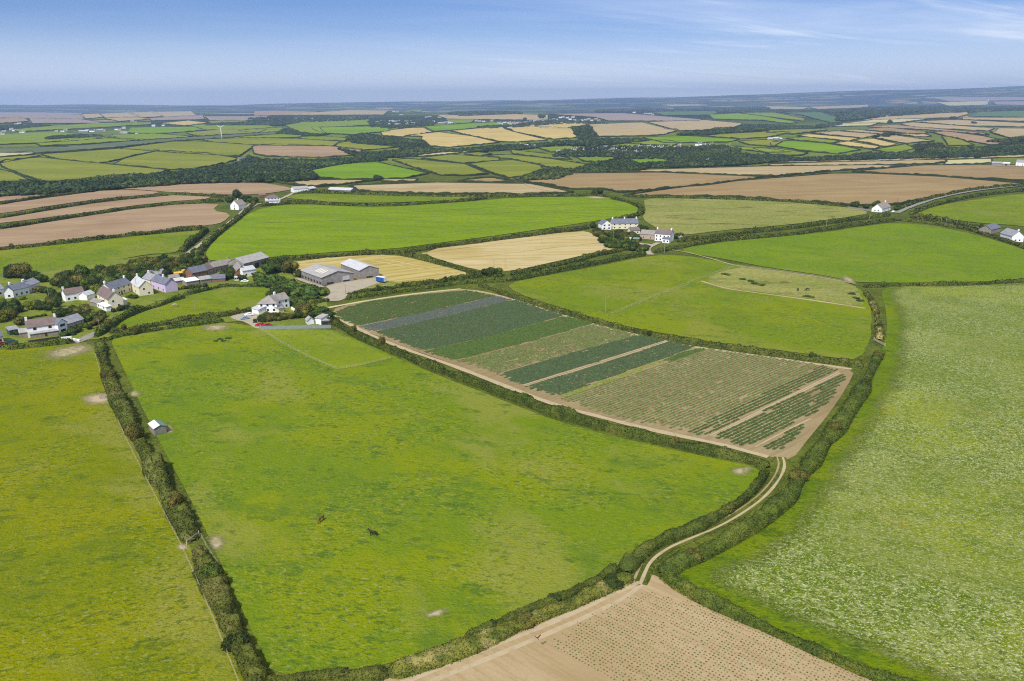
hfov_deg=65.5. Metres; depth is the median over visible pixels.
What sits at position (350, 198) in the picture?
field
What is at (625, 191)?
hedge
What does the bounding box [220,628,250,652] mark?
shrub
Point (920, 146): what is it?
woodland
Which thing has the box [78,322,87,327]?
shrub
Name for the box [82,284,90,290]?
tree
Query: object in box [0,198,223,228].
hedge
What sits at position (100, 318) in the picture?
tree
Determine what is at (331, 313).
tree
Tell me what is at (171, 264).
tree
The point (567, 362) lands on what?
crop plants
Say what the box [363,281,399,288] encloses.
field
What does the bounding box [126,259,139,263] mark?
tree
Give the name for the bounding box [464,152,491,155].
hedge
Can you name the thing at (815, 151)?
hedge
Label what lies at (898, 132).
hedge
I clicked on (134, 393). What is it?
worn patch
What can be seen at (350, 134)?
hedge
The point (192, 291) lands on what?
hedge
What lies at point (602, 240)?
tree
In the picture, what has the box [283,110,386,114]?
field
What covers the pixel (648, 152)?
woodland
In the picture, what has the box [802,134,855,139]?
field
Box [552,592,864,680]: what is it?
crop plants
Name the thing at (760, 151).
hedge
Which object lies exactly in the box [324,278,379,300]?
yard
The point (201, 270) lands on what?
barn
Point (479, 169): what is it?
hedge
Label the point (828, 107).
field
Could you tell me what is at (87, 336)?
lane
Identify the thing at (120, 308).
shrub
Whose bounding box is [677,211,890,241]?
hedge
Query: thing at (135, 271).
tree
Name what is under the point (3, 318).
tree
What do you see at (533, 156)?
hedge
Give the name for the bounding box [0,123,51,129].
woodland
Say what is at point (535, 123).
woodland
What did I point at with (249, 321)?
drive
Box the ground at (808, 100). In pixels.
[0,86,1023,678]
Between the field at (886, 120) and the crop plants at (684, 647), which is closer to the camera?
the crop plants at (684, 647)
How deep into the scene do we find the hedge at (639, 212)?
754.56 m
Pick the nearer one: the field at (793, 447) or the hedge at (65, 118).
the field at (793, 447)
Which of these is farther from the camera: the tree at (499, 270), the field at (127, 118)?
the field at (127, 118)
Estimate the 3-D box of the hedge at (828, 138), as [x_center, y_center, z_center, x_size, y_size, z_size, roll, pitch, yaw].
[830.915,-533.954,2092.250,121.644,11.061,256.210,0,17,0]
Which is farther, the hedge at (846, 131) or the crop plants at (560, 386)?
the hedge at (846, 131)
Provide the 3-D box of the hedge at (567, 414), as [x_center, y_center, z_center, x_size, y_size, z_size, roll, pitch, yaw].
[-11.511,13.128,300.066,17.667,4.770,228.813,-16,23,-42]
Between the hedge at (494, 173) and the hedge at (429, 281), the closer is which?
the hedge at (429, 281)
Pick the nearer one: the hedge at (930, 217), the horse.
the horse
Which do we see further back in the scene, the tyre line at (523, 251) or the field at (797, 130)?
the field at (797, 130)
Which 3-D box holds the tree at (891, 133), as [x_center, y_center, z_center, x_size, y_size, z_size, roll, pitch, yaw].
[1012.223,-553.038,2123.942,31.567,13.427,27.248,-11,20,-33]
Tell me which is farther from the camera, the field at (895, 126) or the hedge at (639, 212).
the field at (895, 126)
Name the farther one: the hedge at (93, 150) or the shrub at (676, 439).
the hedge at (93, 150)
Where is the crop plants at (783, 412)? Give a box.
[715,374,846,445]
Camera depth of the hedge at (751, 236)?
615.16 m
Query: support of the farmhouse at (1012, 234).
on the ground at (808, 100)
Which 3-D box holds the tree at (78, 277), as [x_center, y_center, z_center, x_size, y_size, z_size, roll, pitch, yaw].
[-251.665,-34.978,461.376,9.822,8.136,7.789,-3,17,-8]
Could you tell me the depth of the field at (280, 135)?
2598.85 m
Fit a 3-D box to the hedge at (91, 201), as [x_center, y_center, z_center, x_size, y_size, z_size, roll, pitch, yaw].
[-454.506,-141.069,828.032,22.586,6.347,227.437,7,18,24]
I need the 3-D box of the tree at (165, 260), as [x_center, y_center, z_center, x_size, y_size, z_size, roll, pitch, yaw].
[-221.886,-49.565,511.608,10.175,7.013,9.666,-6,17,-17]
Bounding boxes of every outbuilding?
[210,274,225,281]
[238,265,255,276]
[258,193,265,197]
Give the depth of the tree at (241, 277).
474.54 m
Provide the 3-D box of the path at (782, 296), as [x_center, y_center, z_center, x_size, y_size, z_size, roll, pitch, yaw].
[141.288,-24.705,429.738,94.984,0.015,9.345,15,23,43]
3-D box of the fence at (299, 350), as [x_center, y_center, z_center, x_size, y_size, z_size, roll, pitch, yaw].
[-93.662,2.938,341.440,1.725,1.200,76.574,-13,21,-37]
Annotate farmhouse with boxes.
[18,313,83,337]
[99,275,131,294]
[209,256,230,272]
[265,195,279,202]
[978,223,1023,241]
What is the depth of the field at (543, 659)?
151.03 m
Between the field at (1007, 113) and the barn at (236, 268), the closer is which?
the barn at (236, 268)
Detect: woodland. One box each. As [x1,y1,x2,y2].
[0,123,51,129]
[0,154,387,196]
[44,134,102,138]
[207,120,299,125]
[246,115,368,121]
[276,128,330,135]
[337,132,557,157]
[367,117,446,128]
[447,111,522,115]
[477,119,607,127]
[515,166,572,179]
[552,124,649,145]
[552,144,741,158]
[568,143,1023,171]
[594,107,770,112]
[676,121,842,134]
[716,108,842,112]
[833,105,1023,120]
[912,140,1023,150]
[986,135,1023,142]
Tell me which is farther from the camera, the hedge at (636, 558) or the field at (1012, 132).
the field at (1012, 132)
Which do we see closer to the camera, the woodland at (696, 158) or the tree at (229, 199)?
the tree at (229, 199)
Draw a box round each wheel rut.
[633,457,779,581]
[639,457,785,583]
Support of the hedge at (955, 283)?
on the field at (815, 485)
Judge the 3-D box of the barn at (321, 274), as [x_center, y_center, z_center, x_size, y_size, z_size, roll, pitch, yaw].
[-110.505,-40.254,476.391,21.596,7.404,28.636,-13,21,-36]
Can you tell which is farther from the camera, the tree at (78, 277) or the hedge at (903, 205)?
the hedge at (903, 205)
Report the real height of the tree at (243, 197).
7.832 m
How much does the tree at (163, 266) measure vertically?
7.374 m
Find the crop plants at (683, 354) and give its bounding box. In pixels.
[664,348,704,361]
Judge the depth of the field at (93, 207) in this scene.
827.57 m
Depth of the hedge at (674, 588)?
149.31 m
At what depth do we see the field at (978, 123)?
3523.43 m
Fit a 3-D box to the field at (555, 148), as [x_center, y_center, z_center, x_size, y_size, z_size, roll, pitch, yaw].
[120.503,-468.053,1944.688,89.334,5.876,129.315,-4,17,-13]
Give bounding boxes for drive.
[231,312,258,327]
[646,242,659,254]
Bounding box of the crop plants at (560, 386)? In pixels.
[525,341,696,394]
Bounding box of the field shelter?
[148,420,166,435]
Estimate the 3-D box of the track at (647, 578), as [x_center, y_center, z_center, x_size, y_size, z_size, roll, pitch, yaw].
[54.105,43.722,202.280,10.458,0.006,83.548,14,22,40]
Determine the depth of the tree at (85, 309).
400.00 m
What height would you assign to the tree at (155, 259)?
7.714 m
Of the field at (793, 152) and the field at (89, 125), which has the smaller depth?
the field at (793, 152)
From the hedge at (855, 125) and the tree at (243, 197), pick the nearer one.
the tree at (243, 197)
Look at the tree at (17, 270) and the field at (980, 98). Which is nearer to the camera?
the tree at (17, 270)
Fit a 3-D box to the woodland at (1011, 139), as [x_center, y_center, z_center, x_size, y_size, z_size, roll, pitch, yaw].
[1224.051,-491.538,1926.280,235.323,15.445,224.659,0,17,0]
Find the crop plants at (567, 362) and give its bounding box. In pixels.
[497,334,665,383]
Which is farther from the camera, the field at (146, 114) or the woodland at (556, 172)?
the field at (146, 114)
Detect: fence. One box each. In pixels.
[95,355,238,680]
[261,328,336,368]
[612,266,733,312]
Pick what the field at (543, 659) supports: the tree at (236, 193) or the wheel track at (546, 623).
the wheel track at (546, 623)
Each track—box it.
[295,277,324,286]
[400,581,638,680]
[426,584,643,680]
[524,340,665,384]
[526,341,668,385]
[629,457,789,584]
[710,371,838,435]
[713,373,839,435]
[755,418,810,446]
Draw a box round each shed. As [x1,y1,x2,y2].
[167,274,179,278]
[172,277,183,284]
[174,269,183,276]
[182,277,199,285]
[197,275,211,283]
[291,186,307,192]
[305,315,313,324]
[315,313,328,324]
[321,316,329,324]
[328,187,355,191]
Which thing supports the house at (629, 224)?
on the ground at (808, 100)
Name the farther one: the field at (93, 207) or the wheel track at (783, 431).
the field at (93, 207)
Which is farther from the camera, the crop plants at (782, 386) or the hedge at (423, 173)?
the hedge at (423, 173)
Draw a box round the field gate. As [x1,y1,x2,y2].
[186,531,199,544]
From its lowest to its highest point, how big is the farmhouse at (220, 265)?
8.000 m
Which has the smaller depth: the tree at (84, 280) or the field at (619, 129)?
the tree at (84, 280)
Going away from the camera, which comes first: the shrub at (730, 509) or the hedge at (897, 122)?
the shrub at (730, 509)
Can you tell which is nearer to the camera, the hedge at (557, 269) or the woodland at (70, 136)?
the hedge at (557, 269)
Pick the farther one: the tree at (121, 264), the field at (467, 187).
the field at (467, 187)
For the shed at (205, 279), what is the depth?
468.27 m
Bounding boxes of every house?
[0,278,39,298]
[5,325,19,334]
[96,286,127,310]
[131,273,153,295]
[142,270,177,292]
[230,199,245,209]
[251,291,289,313]
[598,217,639,233]
[654,227,673,242]
[1016,159,1023,165]
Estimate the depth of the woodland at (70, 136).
2718.54 m
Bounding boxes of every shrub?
[58,331,69,336]
[67,327,81,332]
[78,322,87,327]
[97,347,107,354]
[100,369,116,379]
[103,318,111,323]
[108,386,122,392]
[116,305,123,310]
[121,323,126,329]
[124,423,143,440]
[132,325,140,334]
[167,492,183,506]
[200,562,221,576]
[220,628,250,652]
[265,315,273,321]
[350,325,356,331]
[378,336,385,343]
[517,611,536,628]
[522,393,528,402]
[548,593,561,600]
[604,573,624,589]
[669,436,680,444]
[686,546,704,563]
[721,503,733,513]
[787,467,808,480]
[809,352,816,357]
[826,421,842,430]
[859,376,871,385]
[873,352,883,359]
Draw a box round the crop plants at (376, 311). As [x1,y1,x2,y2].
[335,290,493,324]
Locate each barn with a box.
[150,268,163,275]
[184,263,213,277]
[228,252,268,267]
[233,262,243,275]
[300,264,353,285]
[306,186,315,190]
[340,259,378,278]
[640,229,655,239]
[991,161,1001,164]
[1002,162,1009,165]
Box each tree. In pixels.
[0,312,8,321]
[2,270,11,277]
[3,264,13,274]
[3,308,18,318]
[8,262,32,277]
[11,299,21,304]
[12,304,24,311]
[12,316,24,324]
[22,270,39,279]
[24,300,37,309]
[33,285,41,291]
[33,301,46,309]
[34,273,48,281]
[42,287,55,293]
[42,303,53,309]
[44,297,56,302]
[48,276,57,285]
[48,289,57,295]
[50,300,62,306]
[51,308,60,314]
[52,275,67,284]
[55,310,65,316]
[58,275,70,287]
[59,270,70,275]
[64,281,75,287]
[69,273,85,286]
[72,306,81,311]
[73,264,85,270]
[75,266,90,274]
[79,275,89,285]
[81,306,91,312]
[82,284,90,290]
[82,315,92,322]
[85,323,92,328]
[87,275,103,284]
[88,284,100,292]
[91,310,105,315]
[92,315,105,324]
[96,264,105,272]
[96,272,107,278]
[102,277,115,282]
[103,272,115,277]
[112,263,127,266]
[114,272,127,278]
[115,265,130,271]
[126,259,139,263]
[129,269,141,274]
[132,265,143,270]
[137,257,147,260]
[137,271,146,277]
[145,265,159,270]
[148,256,160,261]
[157,253,167,259]
[157,264,166,269]
[160,258,171,263]
[161,269,169,277]
[166,262,177,267]
[166,266,173,273]
[172,267,180,273]
[177,257,187,265]
[178,264,189,269]
[192,255,201,259]
[194,251,203,255]
[200,255,207,261]
[219,267,235,278]
[225,196,233,201]
[232,189,242,196]
[237,274,246,279]
[239,194,251,200]
[246,198,255,202]
[261,263,274,273]
[265,289,279,295]
[266,255,288,271]
[273,285,292,295]
[280,260,299,272]
[292,311,303,317]
[294,269,301,276]
[294,303,312,314]
[303,312,315,317]
[323,311,334,317]
[373,175,383,179]
[480,267,495,275]
[494,267,503,275]
[589,221,596,227]
[594,231,602,236]
[596,188,602,193]
[597,237,605,242]
[607,243,615,247]
[618,232,627,237]
[636,246,645,250]
[637,224,648,230]
[674,232,683,237]
[850,201,859,206]
[871,200,880,206]
[886,131,895,134]
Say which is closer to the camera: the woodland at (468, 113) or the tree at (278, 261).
the tree at (278, 261)
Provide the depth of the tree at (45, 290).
440.74 m
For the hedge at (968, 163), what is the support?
on the field at (969, 161)
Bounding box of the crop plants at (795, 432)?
[763,424,803,449]
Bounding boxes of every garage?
[79,290,94,299]
[89,298,103,306]
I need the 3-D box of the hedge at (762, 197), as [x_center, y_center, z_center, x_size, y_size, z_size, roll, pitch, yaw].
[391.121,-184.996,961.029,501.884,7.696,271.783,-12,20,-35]
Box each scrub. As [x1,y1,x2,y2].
[251,271,326,299]
[288,296,335,315]
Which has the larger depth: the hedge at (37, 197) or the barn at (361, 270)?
the hedge at (37, 197)
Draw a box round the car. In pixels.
[5,339,17,343]
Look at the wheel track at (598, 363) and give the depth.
317.61 m
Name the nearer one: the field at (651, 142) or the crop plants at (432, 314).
the crop plants at (432, 314)
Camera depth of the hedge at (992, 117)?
4081.73 m
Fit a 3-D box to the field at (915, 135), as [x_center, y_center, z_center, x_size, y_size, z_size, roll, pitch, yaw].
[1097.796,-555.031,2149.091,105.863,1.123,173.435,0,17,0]
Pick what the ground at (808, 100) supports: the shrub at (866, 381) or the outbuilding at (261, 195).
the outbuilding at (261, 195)
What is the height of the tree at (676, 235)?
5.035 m
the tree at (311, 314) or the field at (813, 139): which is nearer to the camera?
the tree at (311, 314)
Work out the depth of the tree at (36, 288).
447.94 m
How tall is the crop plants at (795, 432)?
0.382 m
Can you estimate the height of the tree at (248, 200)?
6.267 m
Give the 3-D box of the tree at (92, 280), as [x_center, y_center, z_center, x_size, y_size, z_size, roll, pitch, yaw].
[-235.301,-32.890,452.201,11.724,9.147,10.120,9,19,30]
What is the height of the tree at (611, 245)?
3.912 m
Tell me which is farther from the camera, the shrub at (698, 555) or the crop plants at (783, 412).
the crop plants at (783, 412)
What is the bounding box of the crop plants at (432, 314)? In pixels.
[359,296,511,330]
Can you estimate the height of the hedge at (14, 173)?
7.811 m
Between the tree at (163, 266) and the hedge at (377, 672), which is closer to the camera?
the hedge at (377, 672)
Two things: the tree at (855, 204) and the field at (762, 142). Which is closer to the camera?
the tree at (855, 204)
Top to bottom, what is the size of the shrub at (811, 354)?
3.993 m
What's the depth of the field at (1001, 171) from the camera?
1301.14 m
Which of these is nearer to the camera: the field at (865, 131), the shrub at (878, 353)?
the shrub at (878, 353)
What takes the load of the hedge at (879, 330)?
on the field at (699, 309)
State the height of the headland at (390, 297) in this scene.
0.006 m
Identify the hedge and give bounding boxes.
[0,131,115,144]
[0,132,275,152]
[0,154,40,162]
[0,156,169,181]
[0,168,27,181]
[0,190,85,204]
[0,193,168,217]
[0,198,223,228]
[0,225,202,249]
[0,338,73,349]
[6,151,35,155]
[10,122,151,131]
[29,118,102,123]
[37,137,139,145]
[41,148,159,162]
[94,293,184,336]
[94,339,198,542]
[100,133,193,140]
[100,317,223,340]
[101,112,139,117]
[109,307,251,333]
[112,150,237,169]
[120,141,255,156]
[127,126,205,133]
[148,115,204,120]
[161,120,207,125]
[175,191,228,197]
[179,227,208,251]
[183,282,278,295]
[186,129,266,135]
[191,124,276,129]
[191,544,272,680]
[198,203,254,250]
[201,137,340,145]
[227,134,301,137]
[251,144,361,156]
[260,196,487,205]
[267,663,388,680]
[275,178,376,186]
[283,225,589,260]
[285,125,363,133]
[290,296,329,303]
[296,189,608,196]
[298,136,347,140]
[308,161,367,170]
[310,161,428,178]
[311,126,389,134]
[316,312,332,324]
[331,321,770,468]
[335,141,397,150]
[345,277,503,299]
[346,273,482,294]
[349,181,573,194]
[380,127,434,136]
[381,177,417,181]
[386,570,635,679]
[392,158,488,175]
[400,251,501,277]
[405,131,499,146]
[408,148,474,156]
[422,154,500,163]
[425,122,501,131]
[438,114,536,119]
[450,126,547,141]
[457,176,524,182]
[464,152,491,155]
[469,159,542,177]
[478,283,863,367]
[487,154,586,169]
[495,170,763,192]
[506,126,577,138]
[506,250,645,281]
[510,149,571,159]
[510,244,650,274]
[538,146,575,151]
[555,113,701,120]
[577,156,621,161]
[597,122,676,136]
[610,196,644,218]
[618,470,769,573]
[622,172,1023,205]
[627,194,853,206]
[629,139,681,145]
[630,164,906,176]
[642,135,739,142]
[649,120,742,130]
[654,218,896,252]
[657,350,885,574]
[658,568,917,680]
[659,577,877,680]
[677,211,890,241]
[707,131,789,138]
[709,113,797,123]
[725,145,790,152]
[738,139,782,146]
[738,265,854,282]
[743,112,804,120]
[752,147,808,155]
[766,128,827,133]
[768,159,947,165]
[770,140,860,153]
[778,156,1023,162]
[783,112,842,122]
[785,137,839,142]
[796,133,859,140]
[811,130,880,137]
[815,123,877,126]
[832,141,880,148]
[840,129,886,133]
[849,118,929,122]
[851,164,1023,180]
[855,138,898,146]
[860,127,930,134]
[862,278,1023,287]
[863,113,968,119]
[863,291,884,340]
[867,124,989,134]
[872,135,934,142]
[873,143,914,152]
[896,133,931,136]
[897,218,1023,248]
[898,182,1023,207]
[901,122,994,130]
[908,187,1023,213]
[910,214,989,233]
[913,120,1023,126]
[930,131,1012,144]
[941,136,974,145]
[943,158,992,164]
[962,117,1023,120]
[969,112,1017,116]
[989,128,1008,137]
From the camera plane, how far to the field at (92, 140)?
2219.46 m
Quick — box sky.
[0,0,1023,104]
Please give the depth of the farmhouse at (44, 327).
363.88 m
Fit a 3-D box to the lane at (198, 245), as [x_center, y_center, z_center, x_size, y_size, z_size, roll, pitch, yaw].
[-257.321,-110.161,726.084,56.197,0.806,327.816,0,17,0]
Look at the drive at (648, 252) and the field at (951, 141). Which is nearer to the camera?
the drive at (648, 252)
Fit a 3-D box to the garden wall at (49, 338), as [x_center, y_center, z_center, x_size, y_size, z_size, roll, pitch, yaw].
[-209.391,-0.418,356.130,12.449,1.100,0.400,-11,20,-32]
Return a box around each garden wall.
[28,336,59,342]
[259,325,330,328]
[847,207,871,210]
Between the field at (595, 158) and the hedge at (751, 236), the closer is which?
the hedge at (751, 236)
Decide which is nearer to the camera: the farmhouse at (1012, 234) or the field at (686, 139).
the farmhouse at (1012, 234)
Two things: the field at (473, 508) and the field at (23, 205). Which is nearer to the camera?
the field at (473, 508)
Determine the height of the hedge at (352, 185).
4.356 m
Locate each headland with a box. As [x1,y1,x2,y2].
[328,288,459,307]
[334,315,768,457]
[461,289,851,369]
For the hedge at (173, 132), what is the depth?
3485.82 m
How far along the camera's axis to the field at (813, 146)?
1879.04 m
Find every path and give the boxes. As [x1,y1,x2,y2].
[611,266,735,314]
[676,250,854,283]
[701,281,864,308]
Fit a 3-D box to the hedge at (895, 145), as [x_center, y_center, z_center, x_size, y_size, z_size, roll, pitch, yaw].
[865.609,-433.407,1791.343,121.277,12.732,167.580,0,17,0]
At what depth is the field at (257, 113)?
7851.16 m
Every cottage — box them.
[0,330,3,341]
[61,286,83,301]
[871,200,890,211]
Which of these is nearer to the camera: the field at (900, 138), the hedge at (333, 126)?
the field at (900, 138)
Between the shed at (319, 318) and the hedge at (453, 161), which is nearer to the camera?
the shed at (319, 318)
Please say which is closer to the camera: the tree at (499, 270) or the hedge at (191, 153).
the tree at (499, 270)
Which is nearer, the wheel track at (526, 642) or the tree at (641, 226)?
the wheel track at (526, 642)
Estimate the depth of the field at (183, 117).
5253.44 m
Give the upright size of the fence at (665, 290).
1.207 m
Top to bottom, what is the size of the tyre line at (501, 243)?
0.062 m
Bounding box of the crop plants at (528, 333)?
[424,316,592,359]
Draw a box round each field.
[0,112,83,118]
[0,118,27,122]
[0,131,107,143]
[0,132,275,151]
[0,153,29,155]
[0,155,36,160]
[0,170,24,180]
[0,190,157,212]
[0,192,68,200]
[0,195,208,222]
[0,203,229,246]
[0,230,199,270]
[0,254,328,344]
[0,342,242,680]
[1,158,162,180]
[16,122,150,130]
[30,118,98,122]
[37,138,133,144]
[44,149,149,162]
[81,114,102,117]
[101,112,137,117]
[107,117,146,120]
[108,134,186,139]
[112,322,758,673]
[115,287,271,327]
[116,151,235,168]
[123,182,290,194]
[125,141,252,154]
[128,127,201,133]
[129,112,161,116]
[149,115,203,119]
[153,111,194,116]
[167,121,205,125]
[187,129,262,134]
[192,124,272,129]
[204,116,266,119]
[205,138,338,145]
[206,197,637,260]
[209,120,245,122]
[235,134,300,137]
[252,127,281,131]
[253,145,360,156]
[254,111,311,115]
[263,330,388,369]
[282,180,360,184]
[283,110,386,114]
[287,119,369,132]
[287,193,474,202]
[292,255,465,282]
[300,136,345,139]
[312,127,388,133]
[313,162,422,178]
[333,289,852,458]
[336,141,392,148]
[355,183,564,193]
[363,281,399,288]
[382,128,430,135]
[383,179,415,180]
[384,575,871,680]
[398,159,483,174]
[410,132,493,146]
[418,151,465,155]
[422,231,615,270]
[425,155,497,162]
[426,122,500,130]
[439,114,547,119]
[446,119,473,122]
[455,127,544,141]
[466,152,488,154]
[471,178,516,181]
[472,160,541,176]
[492,154,583,168]
[507,126,575,138]
[509,255,871,358]
[511,150,567,158]
[528,173,753,189]
[530,122,587,127]
[539,146,574,150]
[561,113,700,120]
[579,156,612,160]
[590,122,675,135]
[602,144,637,145]
[632,140,675,144]
[633,158,665,162]
[635,174,1015,203]
[641,165,888,174]
[643,198,866,234]
[645,136,734,141]
[651,120,740,129]
[653,111,716,114]
[677,282,1023,680]
[683,223,1023,282]
[708,267,863,305]
[710,132,780,137]
[711,113,793,122]
[730,146,786,151]
[741,140,780,145]
[747,113,803,120]
[766,106,807,108]
[769,129,825,132]
[770,160,944,164]
[771,148,803,154]
[778,141,856,152]
[780,155,1023,161]
[784,112,841,121]
[793,137,834,142]
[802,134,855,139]
[812,105,867,108]
[817,131,875,137]
[830,123,875,126]
[840,141,877,147]
[846,130,883,133]
[852,118,928,122]
[859,139,894,145]
[861,127,924,132]
[865,165,1023,178]
[866,112,967,119]
[870,125,983,133]
[877,135,930,142]
[877,144,911,151]
[903,122,992,130]
[905,134,928,136]
[917,120,1023,126]
[918,194,1023,225]
[936,97,1023,100]
[937,101,987,105]
[937,131,1000,143]
[943,136,969,144]
[945,159,990,163]
[963,118,1023,120]
[970,111,1023,116]
[993,101,1023,104]
[993,128,1023,136]
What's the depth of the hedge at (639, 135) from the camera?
2260.29 m
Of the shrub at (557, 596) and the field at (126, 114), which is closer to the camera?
the shrub at (557, 596)
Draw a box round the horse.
[366,528,377,535]
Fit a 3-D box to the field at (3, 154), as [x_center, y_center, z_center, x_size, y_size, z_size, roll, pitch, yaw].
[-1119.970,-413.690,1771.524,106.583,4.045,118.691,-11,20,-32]
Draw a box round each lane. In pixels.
[74,331,94,342]
[187,203,250,251]
[895,186,1014,212]
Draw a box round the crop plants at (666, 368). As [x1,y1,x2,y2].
[561,348,818,429]
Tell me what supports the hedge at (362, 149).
on the field at (353, 145)
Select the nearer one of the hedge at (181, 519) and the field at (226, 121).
the hedge at (181, 519)
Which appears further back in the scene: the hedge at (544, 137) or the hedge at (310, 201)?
the hedge at (544, 137)
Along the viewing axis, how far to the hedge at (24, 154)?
1798.63 m
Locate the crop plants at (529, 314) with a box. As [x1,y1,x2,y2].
[376,300,564,349]
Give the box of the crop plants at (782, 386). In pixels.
[688,365,837,434]
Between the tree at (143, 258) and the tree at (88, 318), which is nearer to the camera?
the tree at (88, 318)
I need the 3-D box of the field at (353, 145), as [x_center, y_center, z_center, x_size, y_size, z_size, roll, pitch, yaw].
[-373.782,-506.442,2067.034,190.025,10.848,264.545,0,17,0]
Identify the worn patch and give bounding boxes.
[48,345,89,357]
[85,394,107,403]
[131,391,138,395]
[178,544,186,548]
[206,325,226,329]
[209,537,223,548]
[427,610,445,616]
[733,467,749,473]
[843,276,853,282]
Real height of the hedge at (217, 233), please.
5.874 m
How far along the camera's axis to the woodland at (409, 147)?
1963.38 m
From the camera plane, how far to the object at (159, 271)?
481.60 m
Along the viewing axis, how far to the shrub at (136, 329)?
363.84 m
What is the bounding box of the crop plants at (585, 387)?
[561,356,673,396]
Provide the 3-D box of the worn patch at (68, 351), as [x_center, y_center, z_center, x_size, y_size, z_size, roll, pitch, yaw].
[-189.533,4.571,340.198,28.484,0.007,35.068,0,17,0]
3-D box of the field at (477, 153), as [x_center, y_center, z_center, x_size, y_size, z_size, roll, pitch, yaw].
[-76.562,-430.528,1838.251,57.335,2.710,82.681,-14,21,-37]
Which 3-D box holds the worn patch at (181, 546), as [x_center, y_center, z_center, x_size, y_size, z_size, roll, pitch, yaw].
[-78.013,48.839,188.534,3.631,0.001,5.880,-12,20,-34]
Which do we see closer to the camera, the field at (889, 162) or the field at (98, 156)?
the field at (889, 162)
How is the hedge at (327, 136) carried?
on the field at (323, 138)
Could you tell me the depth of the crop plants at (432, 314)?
394.66 m
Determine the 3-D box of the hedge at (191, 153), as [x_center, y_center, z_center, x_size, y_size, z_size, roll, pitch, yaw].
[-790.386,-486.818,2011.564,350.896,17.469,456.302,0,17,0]
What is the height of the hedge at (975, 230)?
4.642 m
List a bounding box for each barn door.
[326,278,333,284]
[343,275,349,281]
[366,272,372,277]
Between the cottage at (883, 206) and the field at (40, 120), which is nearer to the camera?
the cottage at (883, 206)
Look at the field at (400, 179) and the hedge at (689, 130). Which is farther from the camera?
the hedge at (689, 130)
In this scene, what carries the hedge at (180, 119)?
on the field at (183, 117)
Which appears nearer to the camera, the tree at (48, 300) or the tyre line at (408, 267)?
the tree at (48, 300)
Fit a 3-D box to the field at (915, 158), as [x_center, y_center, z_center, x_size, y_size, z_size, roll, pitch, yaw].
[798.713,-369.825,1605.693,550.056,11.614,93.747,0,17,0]
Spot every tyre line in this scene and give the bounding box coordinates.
[370,260,441,273]
[380,258,455,273]
[424,235,583,252]
[453,243,593,258]
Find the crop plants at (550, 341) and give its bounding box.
[457,324,640,372]
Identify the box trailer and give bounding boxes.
[376,276,386,282]
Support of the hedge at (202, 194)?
on the field at (93, 207)
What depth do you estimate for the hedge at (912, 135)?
2116.41 m
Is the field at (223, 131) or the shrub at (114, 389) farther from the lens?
the field at (223, 131)
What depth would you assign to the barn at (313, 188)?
957.84 m
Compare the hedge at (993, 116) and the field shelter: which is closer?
the field shelter

